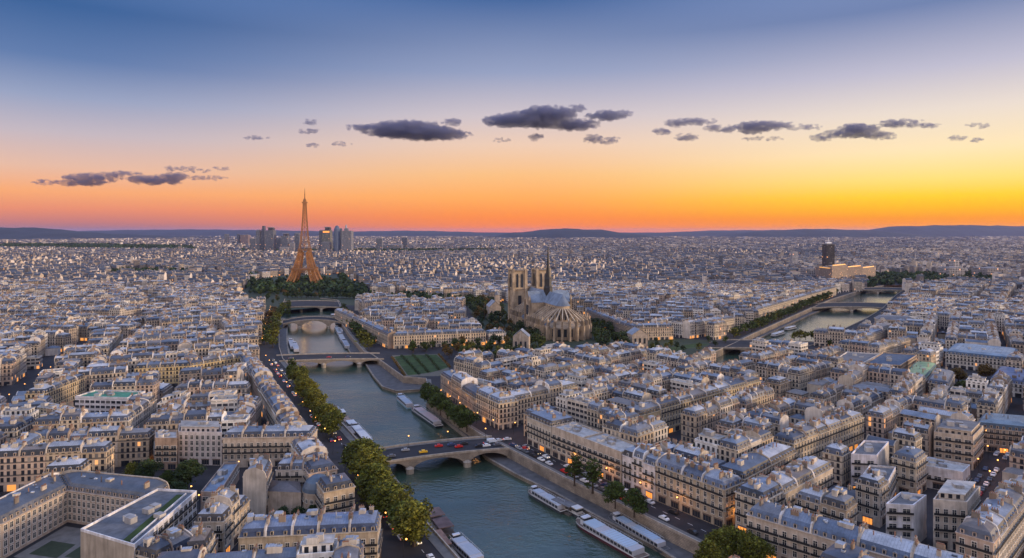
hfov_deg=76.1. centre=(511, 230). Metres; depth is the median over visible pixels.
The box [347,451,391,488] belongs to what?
plane tree
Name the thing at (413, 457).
stone bridge
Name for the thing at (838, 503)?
apartment building
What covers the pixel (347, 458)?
plane tree
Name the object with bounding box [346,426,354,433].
pontoon
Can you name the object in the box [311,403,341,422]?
plane tree
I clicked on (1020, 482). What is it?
modern block
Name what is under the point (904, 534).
window
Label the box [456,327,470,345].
apartment building
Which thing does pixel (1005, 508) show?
apartment building
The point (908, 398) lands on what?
apartment building
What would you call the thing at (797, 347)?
modern block
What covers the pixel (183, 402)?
apartment building
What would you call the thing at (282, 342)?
quay
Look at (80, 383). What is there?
apartment building
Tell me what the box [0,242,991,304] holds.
distant woods
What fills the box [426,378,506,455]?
quay wall
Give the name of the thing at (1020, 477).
apartment building
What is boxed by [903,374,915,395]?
apartment building
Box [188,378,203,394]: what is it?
apartment building
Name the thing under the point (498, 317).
tree
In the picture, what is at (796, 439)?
apartment building
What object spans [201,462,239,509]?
public hall
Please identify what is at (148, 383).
apartment building
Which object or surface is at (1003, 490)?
apartment building
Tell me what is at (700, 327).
apartment building
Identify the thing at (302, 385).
plane tree
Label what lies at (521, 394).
apartment building
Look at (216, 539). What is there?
apartment building
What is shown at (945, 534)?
window
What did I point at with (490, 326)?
tree
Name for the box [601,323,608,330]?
tree
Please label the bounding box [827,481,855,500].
courtyard wing
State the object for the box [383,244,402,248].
office tower
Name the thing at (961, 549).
window
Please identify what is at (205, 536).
apartment building
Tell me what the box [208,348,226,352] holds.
modern block
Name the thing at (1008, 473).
courtyard wing
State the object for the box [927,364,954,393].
mansion
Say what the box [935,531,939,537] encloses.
window
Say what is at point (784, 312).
plane tree
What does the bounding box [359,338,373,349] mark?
tree
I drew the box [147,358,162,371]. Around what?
apartment building
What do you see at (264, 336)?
tree
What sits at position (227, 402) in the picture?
modern block
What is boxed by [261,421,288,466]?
apartment building
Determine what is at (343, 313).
apartment building
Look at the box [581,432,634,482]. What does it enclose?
apartment building
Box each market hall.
[840,351,878,362]
[865,352,916,368]
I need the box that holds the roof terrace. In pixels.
[124,493,185,541]
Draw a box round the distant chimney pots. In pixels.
[0,277,1023,557]
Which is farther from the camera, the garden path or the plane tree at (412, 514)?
the garden path
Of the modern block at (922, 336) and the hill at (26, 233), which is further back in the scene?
the hill at (26, 233)
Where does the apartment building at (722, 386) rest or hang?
on the ground at (394, 546)
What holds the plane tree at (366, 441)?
on the ground at (394, 546)
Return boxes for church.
[486,291,500,319]
[513,328,529,348]
[627,327,647,346]
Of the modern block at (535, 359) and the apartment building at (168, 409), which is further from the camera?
the modern block at (535, 359)
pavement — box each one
[278,359,454,557]
[338,300,367,351]
[427,379,728,556]
[740,292,852,338]
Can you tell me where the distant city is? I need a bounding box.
[0,236,1023,557]
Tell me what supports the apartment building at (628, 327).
on the ground at (394, 546)
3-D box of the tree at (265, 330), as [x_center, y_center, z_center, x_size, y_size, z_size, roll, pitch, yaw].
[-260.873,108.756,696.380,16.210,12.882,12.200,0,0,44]
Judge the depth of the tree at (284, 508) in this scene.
259.75 m
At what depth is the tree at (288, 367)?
511.39 m
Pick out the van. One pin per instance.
(490, 440)
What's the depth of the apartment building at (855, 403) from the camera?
378.36 m
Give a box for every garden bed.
[30,541,75,557]
[65,546,80,557]
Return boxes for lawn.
[395,356,416,374]
[404,355,427,373]
[416,355,437,371]
[429,355,446,369]
[670,343,708,351]
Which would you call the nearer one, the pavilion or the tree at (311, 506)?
the tree at (311, 506)
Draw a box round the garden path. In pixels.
[392,354,448,375]
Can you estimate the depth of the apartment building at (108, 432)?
318.96 m
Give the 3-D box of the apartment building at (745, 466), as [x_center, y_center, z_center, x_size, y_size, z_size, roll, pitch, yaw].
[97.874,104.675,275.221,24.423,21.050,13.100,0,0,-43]
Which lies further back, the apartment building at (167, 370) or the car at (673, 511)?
the apartment building at (167, 370)
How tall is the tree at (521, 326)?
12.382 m
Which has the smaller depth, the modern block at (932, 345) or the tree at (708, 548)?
the tree at (708, 548)
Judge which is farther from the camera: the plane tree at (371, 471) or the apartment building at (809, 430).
the apartment building at (809, 430)
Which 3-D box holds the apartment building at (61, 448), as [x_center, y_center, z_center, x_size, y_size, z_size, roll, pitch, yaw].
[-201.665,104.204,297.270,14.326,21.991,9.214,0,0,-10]
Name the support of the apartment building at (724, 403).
on the ground at (394, 546)
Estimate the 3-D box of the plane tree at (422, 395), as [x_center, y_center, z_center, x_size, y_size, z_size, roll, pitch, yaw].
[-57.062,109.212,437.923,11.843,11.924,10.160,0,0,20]
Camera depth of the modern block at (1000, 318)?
731.50 m
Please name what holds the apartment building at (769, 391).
on the ground at (394, 546)
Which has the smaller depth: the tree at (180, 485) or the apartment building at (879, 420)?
the tree at (180, 485)
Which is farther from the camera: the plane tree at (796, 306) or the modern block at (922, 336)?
the plane tree at (796, 306)
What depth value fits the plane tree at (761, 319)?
774.60 m
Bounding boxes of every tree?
[123,461,138,474]
[133,469,149,475]
[134,456,163,476]
[157,470,173,486]
[169,481,188,489]
[171,458,206,489]
[259,333,268,343]
[262,318,272,324]
[262,327,271,334]
[264,310,273,317]
[266,336,278,346]
[267,330,279,337]
[269,317,281,324]
[269,321,281,329]
[271,311,281,317]
[277,504,289,514]
[285,365,292,372]
[286,364,308,375]
[286,370,310,381]
[288,358,296,367]
[291,378,319,397]
[291,506,305,513]
[293,373,309,384]
[298,387,330,406]
[299,387,316,398]
[305,504,316,512]
[308,398,334,410]
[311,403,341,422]
[318,408,345,436]
[337,436,385,469]
[341,444,377,473]
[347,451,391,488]
[348,321,360,333]
[348,447,384,474]
[352,325,363,336]
[354,329,365,337]
[354,331,369,345]
[355,463,396,497]
[356,474,397,504]
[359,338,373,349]
[366,478,414,517]
[368,335,376,345]
[380,488,423,512]
[383,499,425,534]
[386,495,434,546]
[408,340,416,352]
[418,381,431,392]
[420,384,440,401]
[420,385,428,398]
[422,341,428,350]
[427,392,440,410]
[428,340,436,348]
[429,392,450,415]
[436,400,453,418]
[444,347,453,357]
[446,404,456,422]
[447,404,469,423]
[450,339,460,347]
[454,342,462,350]
[455,407,479,431]
[465,342,473,348]
[470,310,479,318]
[475,337,482,345]
[483,324,493,330]
[483,343,490,350]
[484,315,493,322]
[486,341,494,350]
[489,334,497,344]
[494,315,501,322]
[497,336,502,344]
[503,335,509,342]
[505,326,513,332]
[506,331,514,339]
[512,323,518,332]
[519,323,526,332]
[529,327,543,335]
[531,332,539,343]
[534,335,545,346]
[565,452,585,485]
[583,458,603,493]
[592,328,600,336]
[595,335,605,345]
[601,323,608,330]
[601,480,626,508]
[602,334,610,343]
[608,325,614,332]
[610,332,619,340]
[619,336,632,342]
[622,488,648,517]
[693,538,725,557]
[704,528,737,557]
[720,523,746,555]
[729,327,740,336]
[733,326,742,334]
[733,529,754,556]
[740,322,751,332]
[740,533,776,557]
[748,321,758,331]
[750,318,760,329]
[756,317,765,327]
[760,316,772,324]
[766,312,776,322]
[772,309,786,318]
[773,309,784,319]
[790,303,798,310]
[791,332,797,339]
[795,329,807,337]
[808,331,813,339]
[822,292,828,298]
[951,367,967,381]
[954,380,965,387]
[977,363,996,379]
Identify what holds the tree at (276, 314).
on the ground at (394, 546)
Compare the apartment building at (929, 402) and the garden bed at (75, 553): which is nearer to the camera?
the garden bed at (75, 553)
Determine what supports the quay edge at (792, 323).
attached to the quay at (811, 312)
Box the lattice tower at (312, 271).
[286,191,321,282]
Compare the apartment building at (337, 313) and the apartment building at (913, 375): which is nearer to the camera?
the apartment building at (913, 375)
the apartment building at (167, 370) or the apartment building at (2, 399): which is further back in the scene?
the apartment building at (167, 370)
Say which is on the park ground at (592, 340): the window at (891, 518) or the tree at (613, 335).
the tree at (613, 335)
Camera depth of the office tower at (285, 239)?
3338.71 m
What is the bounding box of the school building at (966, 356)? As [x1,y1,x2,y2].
[945,343,1018,370]
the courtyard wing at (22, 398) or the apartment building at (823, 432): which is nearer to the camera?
the apartment building at (823, 432)
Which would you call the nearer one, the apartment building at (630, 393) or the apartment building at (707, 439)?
the apartment building at (707, 439)
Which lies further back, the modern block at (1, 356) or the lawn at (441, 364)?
the lawn at (441, 364)
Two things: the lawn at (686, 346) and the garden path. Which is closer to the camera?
the garden path
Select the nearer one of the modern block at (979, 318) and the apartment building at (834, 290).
the modern block at (979, 318)
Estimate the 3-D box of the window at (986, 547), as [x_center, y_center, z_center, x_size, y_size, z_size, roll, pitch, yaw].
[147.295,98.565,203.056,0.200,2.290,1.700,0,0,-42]
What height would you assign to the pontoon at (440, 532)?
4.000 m
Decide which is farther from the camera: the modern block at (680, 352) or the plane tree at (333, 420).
the modern block at (680, 352)
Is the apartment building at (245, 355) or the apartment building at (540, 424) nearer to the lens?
the apartment building at (540, 424)
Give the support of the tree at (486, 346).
on the ground at (394, 546)
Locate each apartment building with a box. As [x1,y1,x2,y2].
[0,393,5,403]
[0,403,9,418]
[0,419,26,442]
[0,441,22,491]
[5,398,44,409]
[8,413,35,432]
[9,428,42,444]
[19,438,50,487]
[24,381,55,403]
[32,412,61,427]
[33,368,56,384]
[33,393,52,402]
[33,424,51,443]
[42,455,91,476]
[44,378,63,403]
[45,436,86,466]
[46,401,74,414]
[46,424,75,443]
[47,376,68,403]
[60,372,76,404]
[60,406,88,430]
[65,370,85,394]
[68,426,90,439]
[80,409,109,427]
[80,437,114,472]
[87,421,124,466]
[89,379,113,390]
[108,408,134,427]
[112,375,139,390]
[118,424,154,466]
[119,400,143,427]
[125,370,139,377]
[126,396,150,427]
[127,392,156,413]
[135,358,149,372]
[135,533,172,557]
[136,374,159,402]
[143,411,171,430]
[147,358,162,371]
[156,405,174,414]
[160,358,175,386]
[160,381,172,400]
[160,399,183,413]
[166,524,192,550]
[169,410,184,452]
[172,397,187,406]
[175,357,191,386]
[177,379,189,392]
[183,405,210,420]
[184,356,203,368]
[184,399,210,411]
[187,521,217,552]
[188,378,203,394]
[188,528,218,552]
[189,388,210,402]
[193,498,233,551]
[200,352,219,368]
[200,380,213,391]
[203,484,241,548]
[206,407,226,429]
[212,378,228,390]
[215,351,233,366]
[222,422,244,467]
[224,365,240,380]
[227,378,250,395]
[231,349,243,363]
[233,402,255,425]
[235,489,250,532]
[236,396,257,425]
[237,392,261,425]
[237,510,270,550]
[239,349,253,354]
[240,353,257,362]
[241,421,263,466]
[242,354,259,362]
[242,453,273,514]
[246,359,261,365]
[247,361,263,370]
[248,364,261,394]
[251,365,272,395]
[253,541,299,557]
[254,371,276,395]
[257,380,273,396]
[260,382,280,417]
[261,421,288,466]
[263,386,284,424]
[265,510,296,546]
[266,392,290,424]
[270,398,297,425]
[275,408,294,423]
[275,451,295,480]
[279,411,306,424]
[284,420,318,453]
[289,433,317,455]
[291,454,305,499]
[292,508,321,546]
[294,435,328,456]
[302,454,317,484]
[303,448,337,484]
[315,469,355,512]
[318,505,352,539]
[335,308,345,321]
[337,535,365,557]
[340,309,351,325]
[346,311,356,328]
[349,503,382,557]
[352,314,363,321]
[358,316,369,329]
[364,320,376,332]
[371,323,388,344]
[381,327,395,348]
[393,329,407,348]
[407,329,424,347]
[425,328,441,346]
[441,327,456,345]
[441,369,460,398]
[451,370,478,404]
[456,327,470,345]
[461,380,479,412]
[469,326,485,344]
[476,382,501,423]
[485,326,505,343]
[488,376,506,388]
[488,388,518,429]
[503,385,530,424]
[506,378,526,390]
[518,375,542,386]
[523,382,548,404]
[524,404,544,436]
[526,406,576,455]
[535,376,562,406]
[543,402,558,411]
[558,376,578,392]
[574,385,594,398]
[586,307,597,317]
[586,380,608,400]
[587,375,608,385]
[587,397,607,429]
[591,309,598,319]
[595,310,605,320]
[598,402,618,430]
[600,311,613,322]
[602,407,625,431]
[602,414,632,437]
[603,372,617,385]
[603,382,618,398]
[607,315,619,330]
[611,386,623,397]
[613,317,625,331]
[617,377,634,387]
[619,318,631,331]
[619,416,653,445]
[621,440,647,488]
[622,385,651,401]
[623,407,639,423]
[624,320,641,330]
[624,398,661,419]
[626,322,643,330]
[630,379,651,391]
[631,441,662,494]
[638,377,651,384]
[640,415,668,444]
[642,321,657,339]
[642,369,662,385]
[642,445,670,500]
[645,391,681,433]
[646,382,666,398]
[654,320,672,339]
[654,437,676,452]
[655,449,692,510]
[669,389,693,412]
[673,440,708,460]
[680,386,707,404]
[680,401,707,443]
[680,456,713,518]
[690,373,708,384]
[693,383,718,400]
[694,318,704,337]
[698,316,712,335]
[700,462,744,527]
[702,400,720,433]
[704,452,725,467]
[707,393,732,419]
[708,315,722,319]
[708,379,731,396]
[716,412,742,435]
[717,430,750,462]
[719,314,734,331]
[720,449,772,482]
[724,376,747,395]
[726,392,739,410]
[727,408,747,418]
[733,373,760,388]
[734,392,751,411]
[734,473,784,532]
[736,387,757,408]
[742,412,774,435]
[744,384,766,405]
[744,425,773,446]
[746,404,770,417]
[746,495,785,557]
[749,304,763,316]
[752,442,797,470]
[759,471,798,507]
[760,302,772,315]
[760,383,774,403]
[760,408,788,434]
[764,398,790,416]
[765,404,779,413]
[769,300,778,311]
[774,424,807,457]
[774,459,814,491]
[775,299,783,309]
[777,395,795,415]
[778,297,788,308]
[779,501,820,557]
[783,296,795,306]
[787,419,819,457]
[789,456,833,489]
[793,294,800,303]
[793,396,818,414]
[794,481,829,513]
[797,292,806,299]
[803,291,812,304]
[804,399,834,421]
[808,417,830,459]
[809,388,830,401]
[810,514,865,557]
[812,288,821,301]
[813,327,827,346]
[815,398,834,406]
[815,411,843,443]
[819,539,869,557]
[820,486,858,525]
[822,381,843,400]
[822,385,836,404]
[822,439,850,487]
[824,286,832,298]
[827,285,835,296]
[828,325,844,346]
[830,409,853,450]
[836,393,862,414]
[836,403,852,410]
[838,371,856,388]
[838,405,864,449]
[841,385,865,397]
[844,329,856,338]
[855,467,889,527]
[857,329,866,334]
[857,388,879,407]
[858,522,917,557]
[865,326,882,340]
[866,388,883,404]
[866,402,892,438]
[869,322,891,338]
[884,393,907,409]
[884,401,899,429]
[887,383,908,398]
[891,446,927,493]
[892,377,912,394]
[892,423,922,448]
[900,370,918,395]
[901,391,913,399]
[901,392,912,409]
[902,417,933,456]
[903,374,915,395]
[912,392,945,410]
[914,372,925,393]
[931,384,950,394]
[945,395,967,411]
[950,409,975,420]
[955,509,1002,557]
[965,386,984,403]
[975,503,1010,557]
[976,392,998,421]
[977,491,1020,557]
[979,410,1023,453]
[986,380,1005,413]
[991,373,1009,407]
[991,481,1023,557]
[995,371,1010,405]
[995,480,1023,493]
[1008,375,1011,403]
[1009,441,1023,469]
[1016,473,1023,479]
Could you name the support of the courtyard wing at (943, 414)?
on the ground at (394, 546)
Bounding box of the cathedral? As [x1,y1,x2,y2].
[508,248,591,341]
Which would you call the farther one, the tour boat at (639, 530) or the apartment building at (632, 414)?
the apartment building at (632, 414)
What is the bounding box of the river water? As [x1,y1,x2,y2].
[280,285,901,557]
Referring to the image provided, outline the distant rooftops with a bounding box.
[0,236,1023,557]
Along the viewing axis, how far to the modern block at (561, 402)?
381.72 m
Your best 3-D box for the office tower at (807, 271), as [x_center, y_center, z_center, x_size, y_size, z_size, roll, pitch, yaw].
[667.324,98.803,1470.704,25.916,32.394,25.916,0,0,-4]
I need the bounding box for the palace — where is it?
[874,315,924,323]
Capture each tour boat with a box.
[288,338,294,349]
[293,341,298,352]
[334,326,341,334]
[338,333,344,341]
[341,338,349,349]
[351,422,372,440]
[396,393,412,408]
[411,404,442,427]
[449,532,483,557]
[528,485,567,514]
[576,514,649,557]
[613,511,669,553]
[770,330,784,336]
[784,325,796,330]
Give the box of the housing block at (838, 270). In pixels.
[815,264,875,278]
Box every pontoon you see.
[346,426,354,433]
[429,507,444,524]
[432,516,454,536]
[435,529,451,546]
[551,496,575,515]
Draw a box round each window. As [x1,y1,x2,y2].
[163,457,168,461]
[170,457,176,461]
[370,538,374,543]
[782,547,786,554]
[792,550,796,557]
[854,466,860,470]
[857,491,861,497]
[857,505,861,511]
[865,493,869,499]
[865,507,869,514]
[873,495,877,502]
[873,510,877,516]
[888,515,896,520]
[889,508,896,511]
[889,523,896,527]
[902,508,910,512]
[902,516,910,521]
[902,524,910,527]
[902,532,910,537]
[935,516,939,522]
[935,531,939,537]
[943,516,947,522]
[943,532,948,538]
[952,517,956,523]
[959,537,964,543]
[959,546,964,553]
[964,457,971,461]
[971,540,976,547]
[971,549,976,557]
[984,544,989,551]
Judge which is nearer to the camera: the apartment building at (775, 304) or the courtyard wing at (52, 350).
the courtyard wing at (52, 350)
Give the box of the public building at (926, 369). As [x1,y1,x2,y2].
[910,362,936,394]
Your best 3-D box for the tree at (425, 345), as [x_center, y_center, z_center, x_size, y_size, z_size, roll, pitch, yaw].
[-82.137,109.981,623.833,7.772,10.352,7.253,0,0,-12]
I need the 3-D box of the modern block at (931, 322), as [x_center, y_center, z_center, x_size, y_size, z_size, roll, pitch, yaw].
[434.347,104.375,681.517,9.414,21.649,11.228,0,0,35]
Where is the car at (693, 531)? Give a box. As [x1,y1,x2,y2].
[687,528,698,534]
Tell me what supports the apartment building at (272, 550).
on the ground at (394, 546)
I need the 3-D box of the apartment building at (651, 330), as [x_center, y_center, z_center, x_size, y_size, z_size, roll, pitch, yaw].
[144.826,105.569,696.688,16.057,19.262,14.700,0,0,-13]
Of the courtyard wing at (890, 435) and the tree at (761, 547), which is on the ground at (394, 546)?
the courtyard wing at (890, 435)
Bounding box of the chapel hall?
[267,480,300,514]
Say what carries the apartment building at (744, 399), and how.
on the ground at (394, 546)
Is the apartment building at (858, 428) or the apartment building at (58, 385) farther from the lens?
the apartment building at (58, 385)
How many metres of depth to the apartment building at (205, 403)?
370.89 m
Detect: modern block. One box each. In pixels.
[0,354,2,385]
[1,403,38,418]
[4,320,19,325]
[8,345,24,353]
[22,353,26,376]
[27,355,42,369]
[30,330,47,348]
[37,402,59,417]
[40,368,64,377]
[75,390,144,412]
[96,322,109,328]
[98,337,111,352]
[127,357,140,372]
[153,429,176,469]
[157,390,190,409]
[166,351,177,359]
[177,348,193,352]
[178,420,221,465]
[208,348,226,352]
[209,390,236,401]
[211,394,237,411]
[222,414,249,450]
[297,532,336,557]
[397,326,404,330]
[466,317,477,321]
[477,378,488,385]
[495,357,516,368]
[525,355,540,365]
[532,346,552,355]
[551,421,601,468]
[556,389,578,414]
[564,371,589,388]
[567,395,592,425]
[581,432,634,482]
[643,360,658,370]
[668,321,682,337]
[670,378,700,391]
[676,350,687,356]
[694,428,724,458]
[724,428,742,437]
[746,435,761,451]
[750,337,770,351]
[789,341,807,354]
[851,440,888,487]
[857,396,871,426]
[863,465,897,500]
[886,492,926,542]
[917,332,929,341]
[918,376,922,396]
[919,341,942,365]
[924,321,934,340]
[927,457,971,489]
[931,389,946,399]
[933,479,982,550]
[934,418,984,469]
[935,338,943,347]
[935,350,938,363]
[949,395,970,413]
[950,386,965,395]
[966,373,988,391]
[973,316,983,320]
[982,391,1000,413]
[986,387,1002,413]
[993,379,1007,411]
[994,312,1008,333]
[1009,329,1022,338]
[1009,478,1023,487]
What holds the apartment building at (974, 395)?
on the ground at (394, 546)
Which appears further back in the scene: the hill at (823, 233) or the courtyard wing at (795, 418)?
the hill at (823, 233)
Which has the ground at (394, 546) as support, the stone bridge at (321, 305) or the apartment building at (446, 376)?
the apartment building at (446, 376)
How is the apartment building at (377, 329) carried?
on the ground at (394, 546)
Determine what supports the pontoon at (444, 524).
on the river water
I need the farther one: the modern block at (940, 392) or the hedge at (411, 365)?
the hedge at (411, 365)
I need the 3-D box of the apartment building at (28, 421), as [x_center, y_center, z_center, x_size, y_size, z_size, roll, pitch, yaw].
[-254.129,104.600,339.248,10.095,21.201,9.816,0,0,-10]
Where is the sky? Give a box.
[0,0,1023,232]
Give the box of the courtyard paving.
[14,526,80,557]
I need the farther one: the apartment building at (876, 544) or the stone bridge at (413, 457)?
the stone bridge at (413, 457)
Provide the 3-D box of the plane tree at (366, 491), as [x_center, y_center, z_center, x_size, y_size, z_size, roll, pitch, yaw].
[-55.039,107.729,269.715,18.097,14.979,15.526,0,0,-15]
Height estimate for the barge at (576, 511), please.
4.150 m
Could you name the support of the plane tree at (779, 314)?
on the ground at (394, 546)
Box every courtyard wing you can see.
[0,417,15,421]
[11,396,24,401]
[16,391,26,395]
[45,346,60,355]
[606,397,638,410]
[717,372,732,380]
[785,389,808,398]
[789,411,804,423]
[807,377,828,395]
[823,377,834,382]
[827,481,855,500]
[852,384,890,400]
[858,379,890,387]
[865,434,898,465]
[888,430,892,439]
[899,406,940,430]
[907,335,916,344]
[918,405,954,418]
[943,348,947,360]
[965,339,987,344]
[971,403,976,420]
[1002,467,1023,482]
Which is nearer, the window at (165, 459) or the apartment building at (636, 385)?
the window at (165, 459)
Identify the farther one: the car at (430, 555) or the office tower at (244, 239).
the office tower at (244, 239)
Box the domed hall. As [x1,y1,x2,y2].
[302,473,325,513]
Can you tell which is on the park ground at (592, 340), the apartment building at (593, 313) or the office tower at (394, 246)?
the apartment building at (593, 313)
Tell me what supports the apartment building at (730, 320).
on the ground at (394, 546)
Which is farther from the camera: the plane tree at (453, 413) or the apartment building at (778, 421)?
the plane tree at (453, 413)
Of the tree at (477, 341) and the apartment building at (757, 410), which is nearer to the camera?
the apartment building at (757, 410)
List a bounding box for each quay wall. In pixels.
[282,358,458,557]
[320,298,371,354]
[372,354,425,384]
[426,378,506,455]
[509,448,699,553]
[715,285,883,357]
[808,290,902,345]
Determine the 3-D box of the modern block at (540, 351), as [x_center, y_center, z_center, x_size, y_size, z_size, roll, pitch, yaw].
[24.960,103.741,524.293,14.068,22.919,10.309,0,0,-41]
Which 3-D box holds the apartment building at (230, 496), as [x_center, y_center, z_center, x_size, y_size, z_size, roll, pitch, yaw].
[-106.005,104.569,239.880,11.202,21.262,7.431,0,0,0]
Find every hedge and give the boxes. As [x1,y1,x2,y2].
[390,356,405,375]
[400,355,420,373]
[412,354,429,371]
[425,354,440,369]
[437,353,450,367]
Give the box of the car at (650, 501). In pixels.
[645,498,654,504]
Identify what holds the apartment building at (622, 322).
on the ground at (394, 546)
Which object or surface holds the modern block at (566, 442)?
on the ground at (394, 546)
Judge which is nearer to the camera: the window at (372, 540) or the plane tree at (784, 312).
the window at (372, 540)
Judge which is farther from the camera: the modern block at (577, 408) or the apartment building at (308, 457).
the modern block at (577, 408)
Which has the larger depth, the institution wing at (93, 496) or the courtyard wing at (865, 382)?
the courtyard wing at (865, 382)
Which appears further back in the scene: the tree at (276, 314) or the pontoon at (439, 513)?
the tree at (276, 314)
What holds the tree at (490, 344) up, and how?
on the ground at (394, 546)
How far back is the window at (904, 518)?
237.10 m
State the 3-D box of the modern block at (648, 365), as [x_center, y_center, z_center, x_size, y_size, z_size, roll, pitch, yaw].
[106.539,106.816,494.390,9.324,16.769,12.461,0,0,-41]
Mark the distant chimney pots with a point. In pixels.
(940, 547)
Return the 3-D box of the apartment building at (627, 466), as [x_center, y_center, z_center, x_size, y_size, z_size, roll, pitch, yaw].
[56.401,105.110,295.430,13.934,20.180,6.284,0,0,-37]
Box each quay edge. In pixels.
[286,324,288,353]
[325,402,460,557]
[364,362,422,392]
[426,404,467,436]
[481,453,675,557]
[760,308,827,337]
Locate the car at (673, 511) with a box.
[668,508,678,514]
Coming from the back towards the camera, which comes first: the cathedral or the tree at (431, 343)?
the cathedral
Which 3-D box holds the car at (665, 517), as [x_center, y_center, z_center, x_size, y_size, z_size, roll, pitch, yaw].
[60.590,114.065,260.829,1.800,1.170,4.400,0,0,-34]
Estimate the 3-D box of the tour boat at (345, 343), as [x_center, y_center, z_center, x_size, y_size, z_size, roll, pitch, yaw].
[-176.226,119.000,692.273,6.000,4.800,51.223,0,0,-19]
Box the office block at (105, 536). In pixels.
[81,488,198,557]
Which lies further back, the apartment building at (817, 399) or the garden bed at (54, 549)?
the apartment building at (817, 399)
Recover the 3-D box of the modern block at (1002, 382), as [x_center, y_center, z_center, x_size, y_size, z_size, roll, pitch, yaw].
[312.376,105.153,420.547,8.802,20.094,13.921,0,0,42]
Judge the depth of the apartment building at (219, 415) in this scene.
344.32 m
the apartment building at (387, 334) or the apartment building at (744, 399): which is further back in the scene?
the apartment building at (387, 334)
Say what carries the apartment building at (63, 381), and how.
on the ground at (394, 546)
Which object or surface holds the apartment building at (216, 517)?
on the ground at (394, 546)
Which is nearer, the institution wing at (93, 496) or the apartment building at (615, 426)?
the institution wing at (93, 496)
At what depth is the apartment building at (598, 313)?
791.21 m
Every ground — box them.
[0,236,1023,557]
[242,275,355,309]
[467,303,717,354]
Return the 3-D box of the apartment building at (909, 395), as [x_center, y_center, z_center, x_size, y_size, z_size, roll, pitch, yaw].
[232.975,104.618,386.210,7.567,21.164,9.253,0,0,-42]
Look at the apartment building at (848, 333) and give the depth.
642.21 m
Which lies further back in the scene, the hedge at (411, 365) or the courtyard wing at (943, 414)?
the hedge at (411, 365)
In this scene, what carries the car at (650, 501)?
on the ground at (394, 546)
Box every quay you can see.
[279,323,287,353]
[337,323,359,351]
[366,362,421,389]
[485,453,696,557]
[753,308,824,338]
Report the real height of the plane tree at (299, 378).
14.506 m
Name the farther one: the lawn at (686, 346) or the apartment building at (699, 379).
the lawn at (686, 346)
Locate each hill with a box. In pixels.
[0,227,136,239]
[80,229,780,235]
[114,234,254,238]
[489,228,653,237]
[715,229,955,237]
[871,225,1023,235]
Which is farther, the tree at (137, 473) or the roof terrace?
the tree at (137, 473)
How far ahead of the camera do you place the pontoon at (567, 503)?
281.75 m
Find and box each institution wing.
[0,470,67,557]
[61,469,169,524]
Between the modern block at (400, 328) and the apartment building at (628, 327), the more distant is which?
the apartment building at (628, 327)
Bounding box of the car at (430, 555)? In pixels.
[426,553,434,557]
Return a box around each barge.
[333,405,345,415]
[343,415,355,425]
[564,504,584,517]
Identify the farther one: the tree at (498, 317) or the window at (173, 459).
the tree at (498, 317)
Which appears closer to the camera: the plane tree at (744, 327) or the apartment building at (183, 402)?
the apartment building at (183, 402)
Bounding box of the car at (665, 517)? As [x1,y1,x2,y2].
[658,515,669,520]
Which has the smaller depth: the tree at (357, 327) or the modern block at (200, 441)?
the modern block at (200, 441)
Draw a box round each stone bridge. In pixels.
[276,352,383,367]
[283,316,340,328]
[284,300,339,311]
[379,435,508,474]
[704,339,814,350]
[811,302,886,312]
[862,287,904,293]
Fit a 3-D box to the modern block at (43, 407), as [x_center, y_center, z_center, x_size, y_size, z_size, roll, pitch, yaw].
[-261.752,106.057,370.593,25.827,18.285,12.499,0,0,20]
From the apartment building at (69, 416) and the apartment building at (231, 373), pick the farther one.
the apartment building at (231, 373)
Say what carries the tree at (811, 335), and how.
on the ground at (394, 546)
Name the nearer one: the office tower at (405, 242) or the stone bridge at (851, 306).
the stone bridge at (851, 306)
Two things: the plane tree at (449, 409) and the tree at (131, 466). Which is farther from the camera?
the plane tree at (449, 409)
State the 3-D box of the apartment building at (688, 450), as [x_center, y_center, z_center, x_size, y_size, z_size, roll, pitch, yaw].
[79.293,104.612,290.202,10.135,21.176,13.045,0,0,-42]
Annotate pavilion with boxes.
[990,366,1023,397]
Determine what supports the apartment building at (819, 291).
on the ground at (394, 546)
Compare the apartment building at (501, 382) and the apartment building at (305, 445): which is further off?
the apartment building at (501, 382)
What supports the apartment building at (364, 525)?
on the ground at (394, 546)
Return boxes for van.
[487,438,496,442]
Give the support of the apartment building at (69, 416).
on the ground at (394, 546)
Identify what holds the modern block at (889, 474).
on the ground at (394, 546)
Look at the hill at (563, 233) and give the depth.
10589.43 m
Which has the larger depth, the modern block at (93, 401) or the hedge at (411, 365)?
the hedge at (411, 365)
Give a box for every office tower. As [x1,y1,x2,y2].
[224,234,228,242]
[240,235,250,243]
[250,238,255,249]
[256,230,260,249]
[260,226,265,250]
[265,227,275,250]
[276,238,280,249]
[279,247,289,250]
[281,233,289,246]
[289,243,294,250]
[294,233,299,249]
[319,230,321,249]
[321,242,331,250]
[322,227,331,241]
[333,225,340,251]
[340,228,341,249]
[342,225,352,250]
[376,238,382,249]
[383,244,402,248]
[402,237,407,247]
[719,255,722,264]
[790,251,797,263]
[800,268,814,275]
[822,237,834,266]
[937,267,964,275]
[949,259,959,266]
[971,267,1006,276]
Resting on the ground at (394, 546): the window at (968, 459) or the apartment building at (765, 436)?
the apartment building at (765, 436)
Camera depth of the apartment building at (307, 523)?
218.62 m
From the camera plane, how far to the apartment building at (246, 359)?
501.03 m
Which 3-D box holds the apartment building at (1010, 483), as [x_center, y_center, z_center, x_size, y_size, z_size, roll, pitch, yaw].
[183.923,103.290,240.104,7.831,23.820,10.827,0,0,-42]
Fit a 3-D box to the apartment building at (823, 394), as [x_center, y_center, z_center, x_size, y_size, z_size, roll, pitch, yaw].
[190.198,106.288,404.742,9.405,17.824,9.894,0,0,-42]

